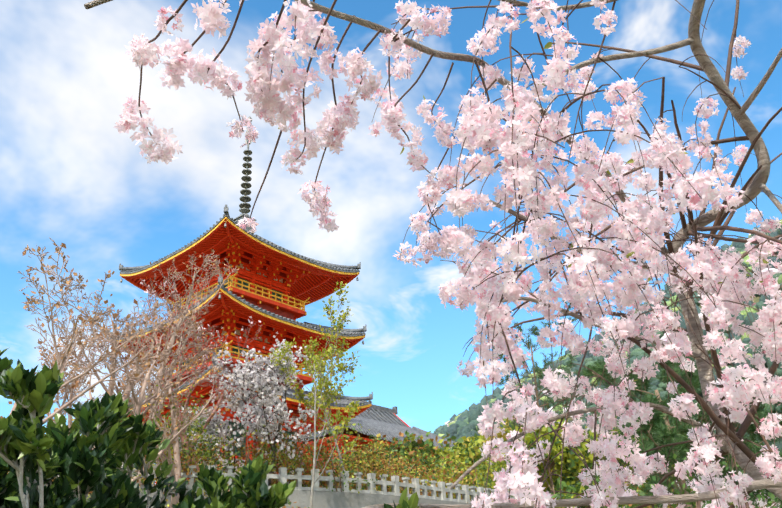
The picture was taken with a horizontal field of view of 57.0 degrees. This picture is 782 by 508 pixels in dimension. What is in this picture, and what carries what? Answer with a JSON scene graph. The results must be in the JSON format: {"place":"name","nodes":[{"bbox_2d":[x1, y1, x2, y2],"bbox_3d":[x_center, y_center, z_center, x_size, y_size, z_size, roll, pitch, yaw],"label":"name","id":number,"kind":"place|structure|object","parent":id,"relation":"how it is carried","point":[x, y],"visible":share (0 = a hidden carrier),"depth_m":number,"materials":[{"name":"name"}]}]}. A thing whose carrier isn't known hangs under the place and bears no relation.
{"place":"outdoors","nodes":[
{"label":"outdoors","id":0,"kind":"place"},
{"bbox_2d":[0,0,781,485],"label":"sky","id":1,"kind":"structure","parent":0,"point":[68,176],"materials":[{"name":"blue"}]},
{"bbox_2d":[547,253,781,420],"bbox_3d":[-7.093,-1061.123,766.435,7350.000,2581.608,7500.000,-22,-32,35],"label":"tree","id":2,"kind":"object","parent":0,"point":[755,299],"depth_m":266.70,"materials":[{"name":"plant"}]},
{"bbox_2d":[9,329,108,434],"bbox_3d":[-13.024,6.810,23.161,6.156,9.222,3.572,9,-28,-22],"label":"bare tree","id":3,"kind":"object","parent":2,"relation":"on","point":[74,389],"visible":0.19,"depth_m":24.49,"materials":[{"name":"brown plant"}]},
{"bbox_2d":[18,267,156,448],"bbox_3d":[-11.502,5.034,27.105,4.776,8.760,6.189,1,-26,-7],"label":"bare tree","id":4,"kind":"object","parent":2,"relation":"on","point":[82,350],"visible":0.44,"depth_m":27.83,"materials":[{"name":"brown plant"}]},
{"bbox_2d":[8,237,177,423],"bbox_3d":[-8.977,4.429,18.795,5.393,10.652,5.115,-10,-26,16],"label":"bare tree","id":5,"kind":"object","parent":2,"relation":"on","point":[63,363],"visible":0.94,"depth_m":19.96,"materials":[{"name":"brown plant"}]},
{"bbox_2d":[28,291,214,449],"bbox_3d":[-8.788,5.827,23.515,5.418,11.234,6.140,0,-26,-5],"label":"bare tree","id":6,"kind":"object","parent":2,"relation":"on","point":[171,345],"visible":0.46,"depth_m":24.52,"materials":[{"name":"brown plant"}]},
{"bbox_2d":[53,295,240,483],"bbox_3d":[-7.322,5.524,22.378,4.500,10.575,5.178,-6,-26,6],"label":"bare tree","id":7,"kind":"object","parent":2,"relation":"on","point":[95,337],"visible":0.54,"depth_m":22.77,"materials":[{"name":"brown plant"}]},
{"bbox_2d":[75,310,218,507],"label":"bare tree","id":8,"kind":"object","parent":2,"relation":"on","point":[176,448],"visible":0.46,"depth_m":25.89,"materials":[{"name":"brown plant"}]},
{"bbox_2d":[74,279,262,481],"bbox_3d":[-9.278,5.407,29.922,7.672,10.386,4.615,-3,-25,1],"label":"bare tree","id":9,"kind":"object","parent":2,"relation":"on","point":[148,291],"visible":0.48,"depth_m":29.86,"materials":[{"name":"brown plant"}]},
{"bbox_2d":[124,249,238,484],"bbox_3d":[-8.523,4.882,30.120,4.324,11.428,5.906,-9,-26,14],"label":"bare tree","id":10,"kind":"object","parent":2,"relation":"on","point":[191,292],"visible":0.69,"depth_m":30.55,"materials":[{"name":"brown plant"}]},
{"bbox_2d":[0,348,419,507],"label":"evergreen shrub","id":11,"kind":"object","parent":2,"relation":"on","point":[31,464],"visible":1,"depth_m":2.87,"materials":[{"name":"green plant"}]},
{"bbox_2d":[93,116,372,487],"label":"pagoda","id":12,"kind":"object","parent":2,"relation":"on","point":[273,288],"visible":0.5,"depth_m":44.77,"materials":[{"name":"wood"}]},
{"bbox_2d":[179,381,288,484],"bbox_3d":[-6.875,8.436,32.259,5.999,6.666,5.214,-22,-32,35],"label":"bush","id":13,"kind":"object","parent":2,"relation":"on","point":[224,430],"visible":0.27,"depth_m":31.37,"materials":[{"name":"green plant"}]},
{"bbox_2d":[208,332,320,485],"bbox_3d":[-5.332,6.765,29.970,4.460,7.600,8.357,2,-26,-9],"label":"blossoming tree","id":14,"kind":"object","parent":2,"relation":"on","point":[249,374],"visible":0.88,"depth_m":28.00,"materials":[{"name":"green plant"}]},
{"bbox_2d":[265,281,361,507],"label":"sapling","id":15,"kind":"object","parent":2,"relation":"on","point":[340,366],"visible":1,"depth_m":26.36,"materials":[{"name":"green plant"}]},
{"bbox_2d":[54,465,580,507],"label":"fence","id":16,"kind":"object","parent":2,"relation":"on","point":[300,495],"visible":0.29,"depth_m":28.73,"materials":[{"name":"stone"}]},
{"bbox_2d":[292,336,344,470],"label":"sapling","id":17,"kind":"object","parent":2,"relation":"on","point":[311,395],"visible":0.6,"depth_m":31.46,"materials":[{"name":"green plant"}]},
{"bbox_2d":[303,388,454,496],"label":"temple hall","id":18,"kind":"structure","parent":2,"relation":"on","point":[389,423],"depth_m":61.95,"materials":[{"name":"tile"}]},
{"bbox_2d":[0,385,781,507],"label":"shrubs bank and terrace","id":19,"kind":"structure","parent":2,"relation":"on","point":[362,461],"depth_m":30.34,"materials":[{"name":"green plant"}]},
{"bbox_2d":[84,0,781,507],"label":"weeping cherry wood","id":20,"kind":"object","parent":2,"relation":"on","point":[636,236],"visible":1,"depth_m":3.26,"materials":[{"name":"pink plant"}]},
{"bbox_2d":[487,300,619,480],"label":"pine tree","id":21,"kind":"object","parent":2,"relation":"on","point":[535,367],"visible":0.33,"depth_m":49.63,"materials":[{"name":"green plant"}]},
{"bbox_2d":[336,415,780,507],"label":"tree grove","id":22,"kind":"object","parent":2,"relation":"on","point":[572,464],"visible":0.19,"depth_m":46.80,"materials":[{"name":"green plant"}]},
{"bbox_2d":[432,219,781,498],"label":"hill forest trees","id":23,"kind":"object","parent":2,"relation":"on","point":[463,423],"visible":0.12,"depth_m":268.54,"materials":[{"name":"green plant"}]},
{"bbox_2d":[581,352,781,507],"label":"pine tree","id":24,"kind":"object","parent":2,"relation":"on","point":[658,429],"visible":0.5,"depth_m":19.10,"materials":[{"name":"green plant"}]},
{"bbox_2d":[654,354,781,507],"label":"pine tree","id":25,"kind":"object","parent":2,"relation":"on","point":[754,436],"visible":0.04,"depth_m":22.55,"materials":[{"name":"green plant"}]}
]}

